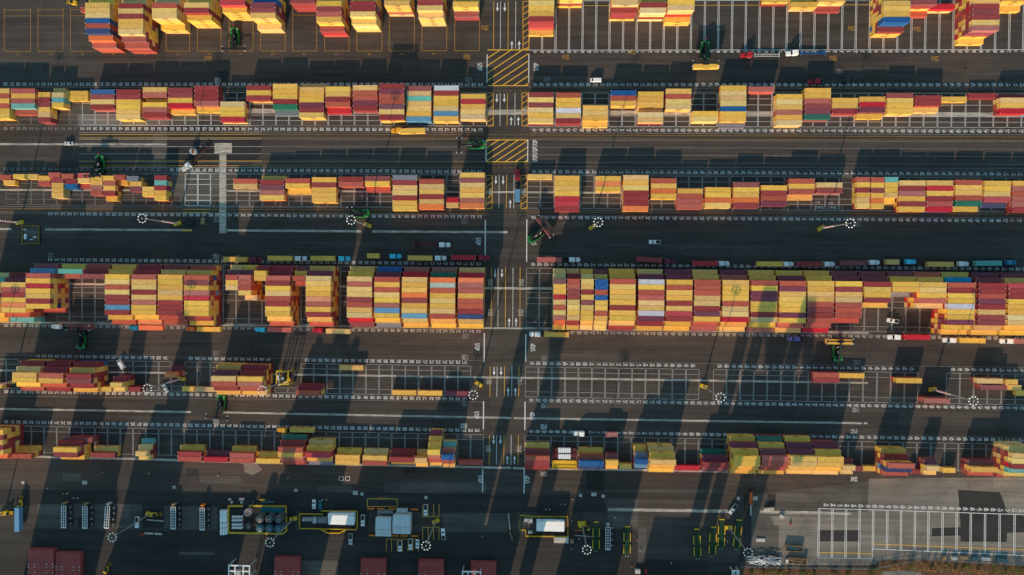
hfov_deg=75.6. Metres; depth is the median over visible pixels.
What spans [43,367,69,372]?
shipping container
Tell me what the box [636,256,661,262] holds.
shipping container
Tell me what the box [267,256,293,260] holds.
shipping container
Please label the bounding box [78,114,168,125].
pale bay floor
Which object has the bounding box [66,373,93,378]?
shipping container
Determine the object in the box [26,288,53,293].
shipping container
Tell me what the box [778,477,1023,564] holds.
pale apron
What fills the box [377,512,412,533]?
office terrace
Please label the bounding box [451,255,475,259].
shipping container
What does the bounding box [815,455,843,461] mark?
shipping container
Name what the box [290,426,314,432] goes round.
shipping container
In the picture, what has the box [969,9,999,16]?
shipping container
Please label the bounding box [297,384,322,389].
shipping container
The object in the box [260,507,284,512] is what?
horizontal tank
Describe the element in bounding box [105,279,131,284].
shipping container
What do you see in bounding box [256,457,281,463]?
shipping container
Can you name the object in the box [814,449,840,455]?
shipping container
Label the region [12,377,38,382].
shipping container
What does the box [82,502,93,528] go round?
chassis stack
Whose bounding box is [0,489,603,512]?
dark yard lane
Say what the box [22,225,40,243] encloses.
substation pit
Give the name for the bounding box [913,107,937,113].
shipping container
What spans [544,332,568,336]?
shipping container
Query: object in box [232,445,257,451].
shipping container
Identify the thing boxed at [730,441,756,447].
shipping container
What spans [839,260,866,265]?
shipping container
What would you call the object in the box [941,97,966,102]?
shipping container
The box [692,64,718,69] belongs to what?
shipping container
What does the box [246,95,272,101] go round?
shipping container
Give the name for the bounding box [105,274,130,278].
shipping container
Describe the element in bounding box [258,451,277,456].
shipping container
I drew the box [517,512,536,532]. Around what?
plant pad
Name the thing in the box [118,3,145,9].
shipping container
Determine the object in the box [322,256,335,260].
shipping container
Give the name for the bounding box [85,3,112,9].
shipping container
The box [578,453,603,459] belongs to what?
shipping container
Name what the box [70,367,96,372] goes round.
shipping container
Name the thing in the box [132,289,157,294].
shipping container
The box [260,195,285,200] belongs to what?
shipping container
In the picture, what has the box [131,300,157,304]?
shipping container
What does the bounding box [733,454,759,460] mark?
shipping container
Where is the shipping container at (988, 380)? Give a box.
[973,378,1002,383]
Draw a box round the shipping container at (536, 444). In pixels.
[525,442,548,447]
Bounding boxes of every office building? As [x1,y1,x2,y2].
[375,514,392,536]
[392,511,411,533]
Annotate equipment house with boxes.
[328,511,355,524]
[536,517,563,531]
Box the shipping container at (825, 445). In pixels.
[811,442,838,448]
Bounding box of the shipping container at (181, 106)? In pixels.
[168,103,194,108]
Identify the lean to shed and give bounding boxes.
[377,509,393,513]
[397,508,407,512]
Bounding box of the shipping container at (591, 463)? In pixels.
[578,459,603,465]
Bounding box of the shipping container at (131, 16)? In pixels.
[118,14,145,20]
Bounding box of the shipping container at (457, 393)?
[445,390,469,395]
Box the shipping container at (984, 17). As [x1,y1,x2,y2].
[969,14,999,21]
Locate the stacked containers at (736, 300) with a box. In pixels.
[0,0,1023,476]
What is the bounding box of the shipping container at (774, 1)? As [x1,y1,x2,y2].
[761,0,787,3]
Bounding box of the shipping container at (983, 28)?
[969,25,998,32]
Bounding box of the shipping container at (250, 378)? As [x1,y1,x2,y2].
[238,376,263,381]
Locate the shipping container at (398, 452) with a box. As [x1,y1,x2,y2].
[390,449,415,455]
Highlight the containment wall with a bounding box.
[227,505,286,534]
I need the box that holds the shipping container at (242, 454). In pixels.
[230,452,255,457]
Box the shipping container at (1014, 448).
[1004,445,1023,451]
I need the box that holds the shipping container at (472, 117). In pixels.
[460,114,485,120]
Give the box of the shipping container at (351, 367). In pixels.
[339,365,364,369]
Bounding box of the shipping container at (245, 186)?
[233,184,258,188]
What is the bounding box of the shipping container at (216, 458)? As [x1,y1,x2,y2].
[204,456,229,461]
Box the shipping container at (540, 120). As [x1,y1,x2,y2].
[528,118,552,123]
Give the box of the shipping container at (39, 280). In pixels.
[26,278,53,282]
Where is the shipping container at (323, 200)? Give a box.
[312,197,337,202]
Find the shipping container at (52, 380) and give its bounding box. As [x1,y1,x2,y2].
[39,378,65,382]
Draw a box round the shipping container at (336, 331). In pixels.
[326,328,351,333]
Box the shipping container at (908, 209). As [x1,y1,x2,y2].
[896,206,924,211]
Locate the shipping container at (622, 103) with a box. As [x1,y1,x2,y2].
[610,101,635,106]
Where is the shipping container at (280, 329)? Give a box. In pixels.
[267,327,292,332]
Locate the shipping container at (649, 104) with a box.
[637,102,662,107]
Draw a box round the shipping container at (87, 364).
[74,361,100,366]
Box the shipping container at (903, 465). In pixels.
[886,462,914,468]
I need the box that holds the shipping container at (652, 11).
[640,8,665,14]
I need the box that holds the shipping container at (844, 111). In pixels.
[830,108,857,114]
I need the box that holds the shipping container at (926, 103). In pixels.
[913,101,940,106]
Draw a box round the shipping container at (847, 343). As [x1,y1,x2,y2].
[825,339,852,344]
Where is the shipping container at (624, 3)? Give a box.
[612,0,637,6]
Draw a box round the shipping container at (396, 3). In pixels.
[384,0,409,7]
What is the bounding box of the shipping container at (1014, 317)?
[1005,315,1023,320]
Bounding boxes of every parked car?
[64,142,73,145]
[162,384,168,392]
[312,499,315,508]
[318,500,322,508]
[415,539,419,548]
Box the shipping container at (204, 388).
[196,386,216,391]
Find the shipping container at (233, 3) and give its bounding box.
[220,0,246,6]
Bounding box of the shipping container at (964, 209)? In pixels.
[953,206,977,211]
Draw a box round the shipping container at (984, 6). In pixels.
[969,4,999,10]
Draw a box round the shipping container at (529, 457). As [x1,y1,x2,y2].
[525,454,549,460]
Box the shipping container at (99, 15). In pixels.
[85,13,112,19]
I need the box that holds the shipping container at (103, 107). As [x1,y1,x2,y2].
[90,104,115,110]
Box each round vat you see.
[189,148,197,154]
[244,507,252,515]
[245,522,252,529]
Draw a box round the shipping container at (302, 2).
[290,0,315,4]
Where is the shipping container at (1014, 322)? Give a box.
[1005,320,1023,325]
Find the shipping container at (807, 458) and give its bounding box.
[789,455,816,461]
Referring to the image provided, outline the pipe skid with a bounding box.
[262,500,273,502]
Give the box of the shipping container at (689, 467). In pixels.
[674,464,699,470]
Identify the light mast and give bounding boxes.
[0,220,23,224]
[0,380,15,384]
[107,511,151,541]
[137,214,181,225]
[143,376,185,392]
[258,377,290,394]
[265,516,297,546]
[346,215,371,227]
[421,518,439,549]
[468,381,482,399]
[579,523,591,554]
[588,217,602,230]
[699,383,725,401]
[724,525,752,557]
[816,218,855,231]
[928,387,978,405]
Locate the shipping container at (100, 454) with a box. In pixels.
[91,451,117,457]
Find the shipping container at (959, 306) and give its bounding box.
[945,304,974,308]
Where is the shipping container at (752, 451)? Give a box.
[731,448,758,454]
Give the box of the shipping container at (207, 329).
[196,326,222,331]
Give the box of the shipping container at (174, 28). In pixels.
[161,25,187,31]
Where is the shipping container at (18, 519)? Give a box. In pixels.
[14,506,22,531]
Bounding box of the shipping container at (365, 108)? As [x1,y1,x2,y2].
[353,106,377,111]
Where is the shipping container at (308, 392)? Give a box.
[296,390,321,395]
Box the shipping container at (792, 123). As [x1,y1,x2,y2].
[775,120,801,126]
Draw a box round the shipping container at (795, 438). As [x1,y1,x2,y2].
[783,435,809,441]
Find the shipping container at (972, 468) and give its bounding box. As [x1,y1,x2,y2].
[968,465,997,472]
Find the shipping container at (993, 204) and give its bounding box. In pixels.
[978,202,1005,207]
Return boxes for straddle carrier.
[276,369,295,384]
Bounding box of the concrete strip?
[0,109,1023,514]
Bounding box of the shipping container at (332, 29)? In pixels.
[320,26,345,32]
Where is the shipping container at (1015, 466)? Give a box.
[1008,462,1023,468]
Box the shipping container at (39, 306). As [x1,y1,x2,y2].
[26,304,53,308]
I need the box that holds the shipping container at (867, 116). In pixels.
[854,114,881,119]
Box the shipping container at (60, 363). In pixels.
[47,361,73,366]
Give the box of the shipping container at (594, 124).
[582,122,607,127]
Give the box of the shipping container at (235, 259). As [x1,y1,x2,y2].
[223,257,248,261]
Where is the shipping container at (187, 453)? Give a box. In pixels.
[177,450,203,456]
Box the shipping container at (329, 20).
[316,17,342,23]
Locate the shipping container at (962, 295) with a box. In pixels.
[946,293,974,298]
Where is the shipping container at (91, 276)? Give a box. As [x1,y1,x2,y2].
[79,274,104,278]
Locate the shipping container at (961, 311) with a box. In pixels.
[945,309,974,314]
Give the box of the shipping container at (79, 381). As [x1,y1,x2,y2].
[66,378,93,383]
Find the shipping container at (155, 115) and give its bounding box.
[142,112,168,118]
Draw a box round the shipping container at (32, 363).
[20,360,46,365]
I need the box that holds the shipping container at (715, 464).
[702,461,728,467]
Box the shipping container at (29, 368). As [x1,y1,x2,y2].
[16,366,43,371]
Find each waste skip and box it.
[784,544,803,551]
[788,557,806,564]
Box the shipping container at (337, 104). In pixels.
[325,102,350,107]
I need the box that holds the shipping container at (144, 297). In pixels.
[131,295,157,299]
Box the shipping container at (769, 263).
[756,261,782,266]
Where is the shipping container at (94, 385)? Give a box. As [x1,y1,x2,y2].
[70,382,97,387]
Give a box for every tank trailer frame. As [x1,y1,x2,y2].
[592,521,599,551]
[623,526,630,556]
[693,528,700,558]
[708,526,716,556]
[717,519,724,549]
[733,519,741,549]
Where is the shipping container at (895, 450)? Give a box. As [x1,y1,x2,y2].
[877,447,905,453]
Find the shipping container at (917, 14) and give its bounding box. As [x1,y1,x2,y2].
[910,11,926,18]
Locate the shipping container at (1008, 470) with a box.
[1004,466,1023,472]
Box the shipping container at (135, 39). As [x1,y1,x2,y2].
[122,36,148,42]
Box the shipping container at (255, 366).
[242,364,268,369]
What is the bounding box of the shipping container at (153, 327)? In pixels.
[139,325,164,330]
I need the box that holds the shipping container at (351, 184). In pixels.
[338,182,363,186]
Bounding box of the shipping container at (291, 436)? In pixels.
[282,433,307,439]
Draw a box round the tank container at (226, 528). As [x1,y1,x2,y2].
[225,522,227,534]
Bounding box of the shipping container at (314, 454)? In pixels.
[305,451,330,457]
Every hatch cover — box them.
[28,547,57,574]
[55,551,83,574]
[274,555,300,574]
[360,557,386,574]
[418,558,443,574]
[470,560,495,574]
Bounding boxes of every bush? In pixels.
[891,563,901,570]
[908,562,916,570]
[919,561,928,571]
[928,562,937,573]
[937,562,950,571]
[952,566,965,574]
[962,564,974,572]
[975,569,987,574]
[992,561,1002,574]
[1012,566,1021,573]
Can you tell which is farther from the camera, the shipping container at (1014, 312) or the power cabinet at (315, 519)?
the power cabinet at (315, 519)
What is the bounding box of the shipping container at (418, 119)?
[406,116,431,122]
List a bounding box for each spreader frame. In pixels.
[228,558,256,574]
[462,565,481,574]
[729,566,738,574]
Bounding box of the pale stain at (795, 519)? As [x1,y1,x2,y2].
[771,514,805,526]
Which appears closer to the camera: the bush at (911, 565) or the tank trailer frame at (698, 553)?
the bush at (911, 565)
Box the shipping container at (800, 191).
[787,189,814,194]
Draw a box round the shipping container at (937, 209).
[925,206,952,211]
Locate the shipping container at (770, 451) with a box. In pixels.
[759,448,785,454]
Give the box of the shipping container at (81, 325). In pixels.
[67,324,93,329]
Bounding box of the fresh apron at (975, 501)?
[932,490,1023,541]
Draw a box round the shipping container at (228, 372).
[214,369,239,375]
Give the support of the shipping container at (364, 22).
on the stacked containers at (736, 300)
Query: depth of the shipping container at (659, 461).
316.12 m
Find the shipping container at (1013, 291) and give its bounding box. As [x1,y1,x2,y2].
[1006,288,1023,293]
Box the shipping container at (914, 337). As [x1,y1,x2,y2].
[902,334,929,339]
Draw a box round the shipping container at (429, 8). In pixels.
[417,5,442,12]
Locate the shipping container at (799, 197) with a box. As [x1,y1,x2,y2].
[787,195,811,199]
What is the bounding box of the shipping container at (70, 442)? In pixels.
[57,440,84,445]
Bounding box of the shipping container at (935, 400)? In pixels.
[921,397,949,403]
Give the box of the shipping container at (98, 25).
[85,23,112,29]
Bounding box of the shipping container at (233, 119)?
[220,117,246,122]
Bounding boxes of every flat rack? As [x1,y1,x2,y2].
[552,448,576,453]
[552,454,576,459]
[552,460,576,466]
[552,465,576,469]
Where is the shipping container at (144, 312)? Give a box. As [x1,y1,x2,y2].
[131,310,157,314]
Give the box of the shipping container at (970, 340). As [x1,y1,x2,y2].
[956,338,985,342]
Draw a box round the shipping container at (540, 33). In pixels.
[529,30,552,36]
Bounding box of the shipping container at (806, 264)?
[795,261,821,266]
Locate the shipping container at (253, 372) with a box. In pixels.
[240,370,266,375]
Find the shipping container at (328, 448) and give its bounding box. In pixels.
[307,445,332,451]
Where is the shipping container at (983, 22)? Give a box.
[969,20,998,26]
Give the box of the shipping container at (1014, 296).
[1006,294,1023,298]
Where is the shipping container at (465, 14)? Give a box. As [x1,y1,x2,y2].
[454,11,478,18]
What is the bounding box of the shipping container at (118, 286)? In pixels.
[105,284,131,289]
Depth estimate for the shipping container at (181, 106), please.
329.27 m
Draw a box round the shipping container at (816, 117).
[803,114,829,120]
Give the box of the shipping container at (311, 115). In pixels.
[299,113,324,118]
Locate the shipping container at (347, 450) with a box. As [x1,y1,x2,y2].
[337,447,362,453]
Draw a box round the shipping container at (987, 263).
[973,261,1001,265]
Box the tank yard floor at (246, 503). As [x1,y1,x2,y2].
[225,497,288,533]
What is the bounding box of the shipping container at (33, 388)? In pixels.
[21,387,46,390]
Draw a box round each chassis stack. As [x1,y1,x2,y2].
[61,501,72,527]
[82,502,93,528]
[104,502,115,528]
[171,502,181,528]
[200,503,209,529]
[605,522,612,549]
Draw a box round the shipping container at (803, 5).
[789,2,816,8]
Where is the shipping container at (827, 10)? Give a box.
[812,6,839,13]
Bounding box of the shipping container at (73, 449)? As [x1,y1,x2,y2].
[53,446,80,452]
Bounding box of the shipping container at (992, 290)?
[975,288,1005,293]
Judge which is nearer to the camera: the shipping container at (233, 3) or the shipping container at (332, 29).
the shipping container at (233, 3)
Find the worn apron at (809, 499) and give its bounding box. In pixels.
[752,481,868,564]
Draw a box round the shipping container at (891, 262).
[884,259,899,264]
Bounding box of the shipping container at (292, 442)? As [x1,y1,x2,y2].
[280,440,305,445]
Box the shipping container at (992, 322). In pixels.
[975,320,1004,325]
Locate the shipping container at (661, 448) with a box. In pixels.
[648,445,673,451]
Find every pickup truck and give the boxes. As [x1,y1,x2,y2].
[134,516,139,527]
[349,533,352,544]
[361,515,364,525]
[398,540,401,551]
[408,538,412,549]
[424,504,427,515]
[441,528,445,539]
[649,240,660,243]
[728,504,737,513]
[886,318,898,323]
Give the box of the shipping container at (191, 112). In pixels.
[171,109,197,115]
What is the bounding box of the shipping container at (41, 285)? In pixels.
[26,283,53,288]
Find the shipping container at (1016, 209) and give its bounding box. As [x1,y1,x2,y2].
[1009,207,1023,212]
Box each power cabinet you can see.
[313,516,317,522]
[318,516,327,522]
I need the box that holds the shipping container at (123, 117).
[116,114,142,120]
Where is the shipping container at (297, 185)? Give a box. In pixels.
[285,183,310,188]
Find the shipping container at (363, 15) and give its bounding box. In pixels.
[350,11,376,18]
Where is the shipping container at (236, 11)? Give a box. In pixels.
[222,7,248,14]
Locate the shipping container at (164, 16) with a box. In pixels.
[152,13,179,20]
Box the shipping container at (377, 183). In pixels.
[365,181,390,186]
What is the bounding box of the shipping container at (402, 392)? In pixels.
[392,389,416,394]
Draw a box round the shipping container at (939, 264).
[925,262,953,266]
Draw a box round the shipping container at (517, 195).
[515,189,519,201]
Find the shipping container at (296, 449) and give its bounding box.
[278,446,303,452]
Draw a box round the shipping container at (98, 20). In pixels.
[85,18,112,24]
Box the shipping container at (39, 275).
[26,273,53,277]
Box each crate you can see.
[558,447,570,452]
[558,453,570,458]
[959,556,967,559]
[980,556,989,560]
[995,557,1007,561]
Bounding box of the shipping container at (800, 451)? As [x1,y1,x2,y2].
[787,448,814,454]
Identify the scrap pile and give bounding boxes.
[747,555,781,566]
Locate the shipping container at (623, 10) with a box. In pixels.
[611,7,636,14]
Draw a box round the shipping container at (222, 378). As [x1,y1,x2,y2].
[211,375,237,380]
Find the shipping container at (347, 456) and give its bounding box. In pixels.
[335,454,360,459]
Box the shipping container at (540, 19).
[528,16,553,23]
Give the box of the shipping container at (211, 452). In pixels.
[206,449,231,455]
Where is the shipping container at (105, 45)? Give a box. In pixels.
[92,43,119,48]
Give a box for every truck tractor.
[51,323,67,328]
[129,325,138,329]
[181,160,195,171]
[186,326,197,330]
[249,256,261,261]
[255,326,266,331]
[277,427,289,432]
[294,255,306,260]
[312,328,326,332]
[336,256,350,260]
[387,254,401,258]
[391,127,400,133]
[433,256,446,260]
[436,242,450,246]
[476,255,489,259]
[515,169,519,184]
[529,332,543,336]
[565,257,579,261]
[573,430,587,436]
[659,259,674,263]
[718,260,728,265]
[740,52,753,57]
[783,262,793,266]
[785,49,800,56]
[787,336,801,340]
[807,78,822,84]
[822,262,834,267]
[867,260,879,264]
[887,334,901,339]
[899,258,915,263]
[942,337,956,342]
[951,261,968,266]
[998,260,1015,265]
[998,338,1013,343]
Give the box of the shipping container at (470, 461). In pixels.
[458,459,482,464]
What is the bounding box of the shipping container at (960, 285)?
[947,282,974,287]
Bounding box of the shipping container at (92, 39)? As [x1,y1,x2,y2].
[89,36,115,42]
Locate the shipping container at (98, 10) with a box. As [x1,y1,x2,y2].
[85,8,112,14]
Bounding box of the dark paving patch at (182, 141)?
[78,71,859,574]
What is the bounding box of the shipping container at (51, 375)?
[39,372,66,377]
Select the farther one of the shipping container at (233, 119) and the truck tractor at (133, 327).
the truck tractor at (133, 327)
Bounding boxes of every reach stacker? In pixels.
[65,325,89,349]
[84,153,106,178]
[205,395,227,420]
[222,24,245,50]
[347,207,370,220]
[456,137,486,152]
[527,215,552,243]
[692,38,718,65]
[827,338,853,363]
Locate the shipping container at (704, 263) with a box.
[692,261,717,265]
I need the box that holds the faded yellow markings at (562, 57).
[0,7,1023,498]
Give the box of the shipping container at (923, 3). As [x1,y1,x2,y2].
[909,0,936,6]
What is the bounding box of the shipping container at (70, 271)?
[58,269,82,273]
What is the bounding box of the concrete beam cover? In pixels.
[214,143,231,232]
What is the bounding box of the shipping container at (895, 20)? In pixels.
[881,17,909,23]
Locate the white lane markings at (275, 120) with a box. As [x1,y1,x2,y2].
[3,0,1023,558]
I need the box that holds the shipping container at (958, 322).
[944,319,973,324]
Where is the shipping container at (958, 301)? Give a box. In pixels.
[946,298,974,303]
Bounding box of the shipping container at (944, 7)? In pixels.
[927,4,954,10]
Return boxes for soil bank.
[741,559,1023,574]
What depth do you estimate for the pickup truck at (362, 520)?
333.56 m
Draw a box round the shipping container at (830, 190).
[815,188,842,193]
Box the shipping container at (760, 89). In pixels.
[747,87,773,92]
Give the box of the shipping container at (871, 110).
[858,107,884,113]
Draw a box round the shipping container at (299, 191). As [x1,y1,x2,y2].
[287,189,311,194]
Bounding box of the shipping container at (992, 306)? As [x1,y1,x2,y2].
[975,304,1005,309]
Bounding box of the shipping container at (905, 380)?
[893,377,921,382]
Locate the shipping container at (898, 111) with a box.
[885,109,912,114]
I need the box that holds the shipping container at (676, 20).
[664,17,689,23]
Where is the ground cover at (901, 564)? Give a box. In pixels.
[744,561,1020,574]
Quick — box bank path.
[882,570,921,574]
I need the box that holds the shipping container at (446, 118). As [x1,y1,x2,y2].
[434,116,458,121]
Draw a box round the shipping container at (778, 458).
[761,455,787,461]
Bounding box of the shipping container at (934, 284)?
[919,282,946,287]
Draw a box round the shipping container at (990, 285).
[976,283,1005,287]
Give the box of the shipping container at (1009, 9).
[999,6,1019,12]
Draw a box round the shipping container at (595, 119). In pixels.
[582,116,607,121]
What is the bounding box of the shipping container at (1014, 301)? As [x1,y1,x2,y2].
[1006,299,1023,304]
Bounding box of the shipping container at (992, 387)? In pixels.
[978,384,1006,389]
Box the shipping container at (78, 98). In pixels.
[67,96,90,101]
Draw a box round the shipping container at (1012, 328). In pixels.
[1001,325,1023,330]
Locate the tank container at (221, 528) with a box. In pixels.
[220,522,222,534]
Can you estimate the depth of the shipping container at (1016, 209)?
316.58 m
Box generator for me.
[578,521,584,525]
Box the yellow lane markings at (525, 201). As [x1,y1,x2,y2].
[79,1,1023,553]
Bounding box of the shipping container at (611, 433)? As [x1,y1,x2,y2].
[605,431,617,437]
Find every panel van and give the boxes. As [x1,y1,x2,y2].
[117,359,125,369]
[590,78,600,82]
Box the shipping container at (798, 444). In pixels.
[785,442,811,447]
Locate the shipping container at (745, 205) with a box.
[732,203,758,207]
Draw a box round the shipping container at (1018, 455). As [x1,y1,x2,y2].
[1008,452,1023,458]
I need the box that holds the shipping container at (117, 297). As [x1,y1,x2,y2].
[105,295,130,299]
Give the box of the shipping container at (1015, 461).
[1008,457,1023,463]
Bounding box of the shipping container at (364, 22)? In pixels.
[351,19,377,25]
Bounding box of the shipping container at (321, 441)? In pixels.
[309,439,334,444]
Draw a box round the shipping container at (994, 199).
[982,196,1010,201]
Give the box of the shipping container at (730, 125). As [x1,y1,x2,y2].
[717,123,743,128]
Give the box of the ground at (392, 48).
[0,0,1023,574]
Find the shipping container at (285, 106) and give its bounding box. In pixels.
[273,104,298,109]
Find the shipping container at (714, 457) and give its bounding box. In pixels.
[701,454,727,460]
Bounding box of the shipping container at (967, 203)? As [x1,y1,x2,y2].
[953,201,981,205]
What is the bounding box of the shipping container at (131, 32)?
[118,29,145,35]
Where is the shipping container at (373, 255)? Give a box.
[367,253,379,257]
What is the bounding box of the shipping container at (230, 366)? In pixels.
[217,364,242,369]
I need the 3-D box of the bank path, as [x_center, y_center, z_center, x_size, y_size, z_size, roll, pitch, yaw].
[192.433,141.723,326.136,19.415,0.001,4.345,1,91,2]
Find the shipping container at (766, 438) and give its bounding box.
[755,435,781,441]
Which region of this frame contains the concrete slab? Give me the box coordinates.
[756,538,764,541]
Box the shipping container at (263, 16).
[250,13,276,19]
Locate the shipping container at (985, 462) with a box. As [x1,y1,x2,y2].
[964,459,993,465]
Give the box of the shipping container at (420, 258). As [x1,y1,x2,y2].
[408,255,432,260]
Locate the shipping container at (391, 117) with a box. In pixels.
[379,114,404,120]
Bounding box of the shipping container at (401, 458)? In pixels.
[389,456,414,462]
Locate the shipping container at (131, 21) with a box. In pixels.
[118,19,145,25]
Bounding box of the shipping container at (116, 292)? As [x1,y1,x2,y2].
[105,289,131,294]
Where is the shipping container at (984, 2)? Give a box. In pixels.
[969,0,999,5]
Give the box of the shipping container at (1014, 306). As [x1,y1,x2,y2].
[1005,304,1023,309]
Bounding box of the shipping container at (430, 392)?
[418,390,442,395]
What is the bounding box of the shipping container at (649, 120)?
[637,117,662,123]
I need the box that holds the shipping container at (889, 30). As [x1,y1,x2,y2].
[875,27,903,33]
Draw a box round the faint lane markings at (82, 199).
[0,69,1023,437]
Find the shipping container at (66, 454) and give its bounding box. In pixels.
[53,451,80,457]
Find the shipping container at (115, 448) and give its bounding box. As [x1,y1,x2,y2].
[94,445,120,451]
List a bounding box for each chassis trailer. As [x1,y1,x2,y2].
[190,145,208,165]
[591,433,615,437]
[754,52,779,57]
[800,50,825,55]
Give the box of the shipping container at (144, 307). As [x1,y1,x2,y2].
[131,305,157,309]
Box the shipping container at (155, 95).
[143,92,167,98]
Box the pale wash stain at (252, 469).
[243,463,261,474]
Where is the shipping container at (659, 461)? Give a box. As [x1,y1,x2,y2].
[649,458,675,464]
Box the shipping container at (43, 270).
[30,268,57,272]
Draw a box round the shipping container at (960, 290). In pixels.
[946,288,974,292]
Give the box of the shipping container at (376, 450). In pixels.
[364,448,388,453]
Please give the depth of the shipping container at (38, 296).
324.97 m
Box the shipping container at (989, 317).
[975,314,1004,319]
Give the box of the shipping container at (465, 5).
[453,2,478,8]
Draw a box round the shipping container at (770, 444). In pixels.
[757,442,783,447]
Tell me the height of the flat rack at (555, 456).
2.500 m
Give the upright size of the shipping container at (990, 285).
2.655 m
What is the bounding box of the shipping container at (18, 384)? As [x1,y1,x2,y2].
[16,382,42,386]
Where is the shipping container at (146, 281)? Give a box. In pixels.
[131,279,157,284]
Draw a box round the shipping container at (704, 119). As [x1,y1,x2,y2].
[691,116,717,122]
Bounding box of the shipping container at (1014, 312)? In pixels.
[1005,310,1023,314]
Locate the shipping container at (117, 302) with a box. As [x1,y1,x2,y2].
[105,300,130,304]
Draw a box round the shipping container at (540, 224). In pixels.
[535,216,553,236]
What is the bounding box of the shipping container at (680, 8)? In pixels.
[667,5,694,11]
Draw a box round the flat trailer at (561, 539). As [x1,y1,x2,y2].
[554,536,568,542]
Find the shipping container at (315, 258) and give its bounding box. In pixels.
[310,256,321,260]
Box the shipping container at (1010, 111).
[997,108,1023,114]
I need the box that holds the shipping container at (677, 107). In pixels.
[665,104,690,110]
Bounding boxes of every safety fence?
[299,510,357,529]
[321,529,345,533]
[526,535,567,536]
[535,516,567,516]
[740,558,1023,569]
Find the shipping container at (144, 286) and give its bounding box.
[131,284,157,289]
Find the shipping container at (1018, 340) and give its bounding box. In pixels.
[1011,338,1023,343]
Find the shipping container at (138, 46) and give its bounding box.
[125,43,151,49]
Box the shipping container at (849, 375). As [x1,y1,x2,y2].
[839,372,864,377]
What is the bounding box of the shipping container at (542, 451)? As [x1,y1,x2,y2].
[525,448,549,454]
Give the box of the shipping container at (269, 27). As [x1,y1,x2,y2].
[257,24,283,30]
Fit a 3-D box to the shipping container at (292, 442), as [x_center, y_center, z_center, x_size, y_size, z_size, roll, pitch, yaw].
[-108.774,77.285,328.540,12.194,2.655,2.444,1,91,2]
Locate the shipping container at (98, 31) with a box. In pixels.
[85,28,112,34]
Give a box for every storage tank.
[256,512,268,522]
[256,520,268,531]
[265,512,277,522]
[265,520,277,532]
[274,511,286,522]
[274,520,286,532]
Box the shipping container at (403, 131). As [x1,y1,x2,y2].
[400,128,425,134]
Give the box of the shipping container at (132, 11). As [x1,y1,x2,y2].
[118,8,145,14]
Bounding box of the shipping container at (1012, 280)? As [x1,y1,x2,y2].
[1002,278,1023,282]
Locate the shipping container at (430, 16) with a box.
[418,13,443,19]
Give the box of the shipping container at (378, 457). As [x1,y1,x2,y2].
[363,454,387,460]
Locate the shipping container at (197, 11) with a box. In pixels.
[184,8,210,14]
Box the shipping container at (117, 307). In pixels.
[105,305,130,309]
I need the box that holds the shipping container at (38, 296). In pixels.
[26,293,53,298]
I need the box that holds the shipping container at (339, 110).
[327,108,352,114]
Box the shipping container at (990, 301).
[975,299,1005,303]
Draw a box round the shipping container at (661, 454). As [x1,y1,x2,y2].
[649,452,674,457]
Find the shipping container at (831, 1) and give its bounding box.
[817,0,845,3]
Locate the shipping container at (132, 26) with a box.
[118,24,145,30]
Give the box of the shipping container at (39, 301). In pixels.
[26,298,53,303]
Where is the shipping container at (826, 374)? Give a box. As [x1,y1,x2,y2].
[812,372,838,377]
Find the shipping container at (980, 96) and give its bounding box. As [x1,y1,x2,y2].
[966,93,994,99]
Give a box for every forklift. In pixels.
[3,510,13,515]
[16,498,23,506]
[65,0,77,5]
[103,563,111,573]
[151,512,161,517]
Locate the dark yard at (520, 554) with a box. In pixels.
[0,529,739,574]
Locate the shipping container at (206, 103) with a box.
[194,101,219,106]
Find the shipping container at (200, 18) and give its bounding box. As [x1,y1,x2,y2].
[187,15,213,21]
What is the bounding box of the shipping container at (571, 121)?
[556,118,580,124]
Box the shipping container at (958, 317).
[945,314,974,319]
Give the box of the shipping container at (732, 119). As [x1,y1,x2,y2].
[719,117,745,122]
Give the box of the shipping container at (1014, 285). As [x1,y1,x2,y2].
[1006,283,1023,288]
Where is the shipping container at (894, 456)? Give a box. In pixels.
[880,454,908,459]
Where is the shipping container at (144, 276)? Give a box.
[131,274,158,278]
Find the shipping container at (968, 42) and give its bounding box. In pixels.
[954,39,983,45]
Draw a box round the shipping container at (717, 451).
[699,448,725,454]
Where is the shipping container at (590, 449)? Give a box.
[578,447,602,452]
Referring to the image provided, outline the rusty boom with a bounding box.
[749,489,752,515]
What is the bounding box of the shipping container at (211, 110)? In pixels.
[197,107,219,113]
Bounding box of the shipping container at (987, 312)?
[975,309,1004,314]
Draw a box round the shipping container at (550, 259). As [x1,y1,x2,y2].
[537,257,561,262]
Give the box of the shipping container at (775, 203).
[760,201,786,206]
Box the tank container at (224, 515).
[222,509,227,521]
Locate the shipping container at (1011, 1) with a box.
[1000,0,1023,3]
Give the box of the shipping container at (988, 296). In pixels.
[975,293,1005,298]
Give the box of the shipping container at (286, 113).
[275,111,298,116]
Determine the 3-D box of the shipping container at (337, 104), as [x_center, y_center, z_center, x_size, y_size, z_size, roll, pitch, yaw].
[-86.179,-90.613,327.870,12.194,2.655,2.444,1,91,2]
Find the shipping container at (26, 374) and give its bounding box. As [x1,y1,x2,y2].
[12,372,39,377]
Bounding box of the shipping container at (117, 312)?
[105,310,130,314]
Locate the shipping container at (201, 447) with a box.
[180,444,205,450]
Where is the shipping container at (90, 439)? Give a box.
[69,436,95,442]
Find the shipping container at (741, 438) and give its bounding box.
[728,435,754,441]
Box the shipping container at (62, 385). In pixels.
[43,383,69,387]

